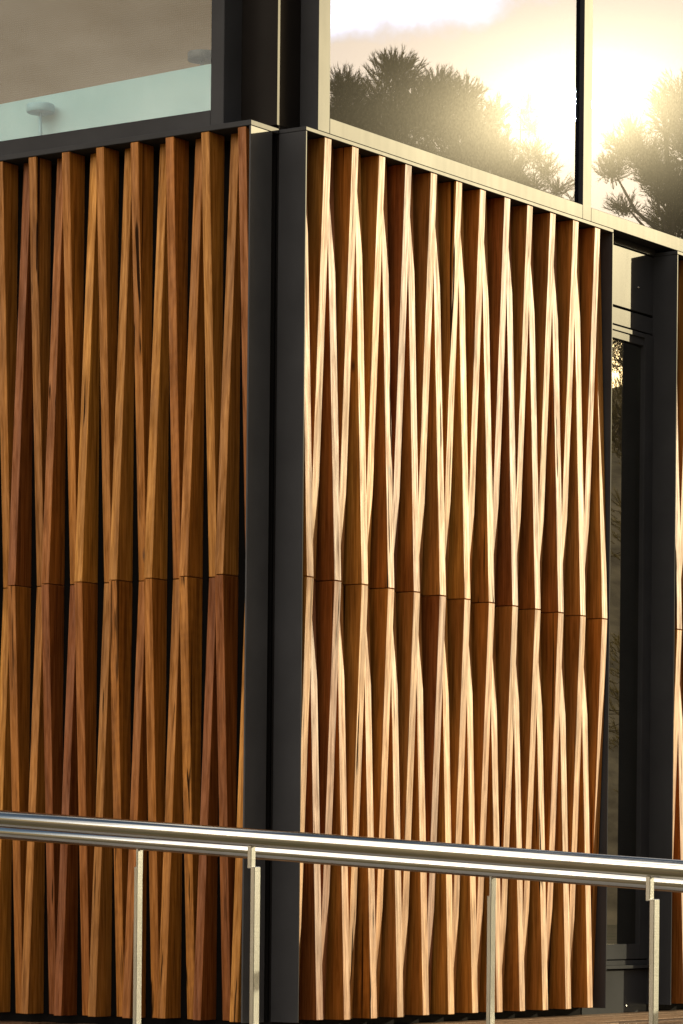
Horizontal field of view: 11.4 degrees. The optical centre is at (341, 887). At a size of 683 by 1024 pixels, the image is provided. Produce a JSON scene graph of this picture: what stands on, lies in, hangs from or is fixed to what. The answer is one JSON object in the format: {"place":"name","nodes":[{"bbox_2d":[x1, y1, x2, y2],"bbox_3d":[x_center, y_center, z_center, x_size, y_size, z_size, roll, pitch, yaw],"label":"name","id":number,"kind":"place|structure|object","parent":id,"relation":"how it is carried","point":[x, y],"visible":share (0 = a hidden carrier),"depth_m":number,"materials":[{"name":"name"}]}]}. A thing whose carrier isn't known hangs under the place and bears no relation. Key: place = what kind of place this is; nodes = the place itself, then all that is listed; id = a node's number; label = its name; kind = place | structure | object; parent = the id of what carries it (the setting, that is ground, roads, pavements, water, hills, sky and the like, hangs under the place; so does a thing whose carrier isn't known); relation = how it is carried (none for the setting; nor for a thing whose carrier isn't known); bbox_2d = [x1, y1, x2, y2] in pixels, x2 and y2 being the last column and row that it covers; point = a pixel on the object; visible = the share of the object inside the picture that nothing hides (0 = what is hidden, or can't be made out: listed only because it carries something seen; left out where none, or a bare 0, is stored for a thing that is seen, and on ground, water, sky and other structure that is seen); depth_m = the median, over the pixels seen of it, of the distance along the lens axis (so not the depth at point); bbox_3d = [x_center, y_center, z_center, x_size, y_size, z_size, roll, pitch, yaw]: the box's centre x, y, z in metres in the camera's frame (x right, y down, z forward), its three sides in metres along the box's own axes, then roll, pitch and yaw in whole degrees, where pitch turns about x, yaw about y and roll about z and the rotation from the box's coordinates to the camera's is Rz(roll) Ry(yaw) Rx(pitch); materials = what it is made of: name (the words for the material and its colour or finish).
{"place":"outdoors","nodes":[
{"label":"outdoors","id":0,"kind":"place"},
{"bbox_2d":[0,0,682,1023],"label":"building","id":1,"kind":"structure","parent":0,"point":[340,416],"depth_m":10.64,"materials":[{"name":"brown wood"}]},
{"bbox_2d":[27,102,53,135],"bbox_3d":[-0.951,-2.385,10.761,0.088,0.176,0.088,1,0,0],"label":"stool","id":2,"kind":"object","parent":1,"relation":"on","point":[40,109],"visible":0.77,"depth_m":10.74,"materials":[{"name":"white laminate"}]},
{"bbox_2d":[0,64,210,140],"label":"glass screen","id":3,"kind":"object","parent":1,"relation":"attached to","point":[178,92],"depth_m":10.64,"materials":[{"name":"green glass"}]},
{"bbox_2d":[0,0,241,155],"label":"window","id":4,"kind":"structure","parent":1,"relation":"in","point":[226,25],"depth_m":10.28,"materials":[{"name":"black metal"}]},
{"bbox_2d":[188,49,210,65],"bbox_3d":[-0.432,-2.434,10.514,0.088,0.284,0.088,1,0,0],"label":"stool","id":5,"kind":"object","parent":1,"relation":"on","point":[201,57],"visible":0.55,"depth_m":10.48,"materials":[{"name":"laminate"}]},
{"bbox_2d":[300,0,682,251],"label":"window","id":6,"kind":"structure","parent":1,"relation":"in","point":[571,107],"depth_m":11.32,"materials":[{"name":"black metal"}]},
{"bbox_2d":[580,236,654,1014],"bbox_3d":[0.936,-0.858,11.989,0.122,2.836,0.459,1,0,34],"label":"door","id":7,"kind":"structure","parent":1,"relation":"in","point":[632,340],"depth_m":12.05,"materials":[{"name":"black glass"}]},
{"label":"ground","id":8,"kind":"structure","parent":0,"visible":0},
{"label":"ramp","id":9,"kind":"structure","parent":8,"relation":"on","visible":0},
{"bbox_2d":[0,810,682,1023],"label":"handrail","id":10,"kind":"object","parent":9,"relation":"on","point":[650,869],"visible":1,"depth_m":7.77,"materials":[{"name":"silver metal"}]},
{"bbox_2d":[0,827,682,1023],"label":"handrail","id":11,"kind":"object","parent":9,"relation":"on","point":[492,873],"visible":0.9,"depth_m":8.88,"materials":[{"name":"silver metal"}]},
{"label":"deck base","id":12,"kind":"structure","parent":8,"relation":"on","visible":0},
{"bbox_2d":[0,1010,682,1023],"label":"deck","id":13,"kind":"structure","parent":12,"relation":"on","point":[671,1017],"depth_m":11.28,"materials":[{"name":"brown wood"}]}
]}

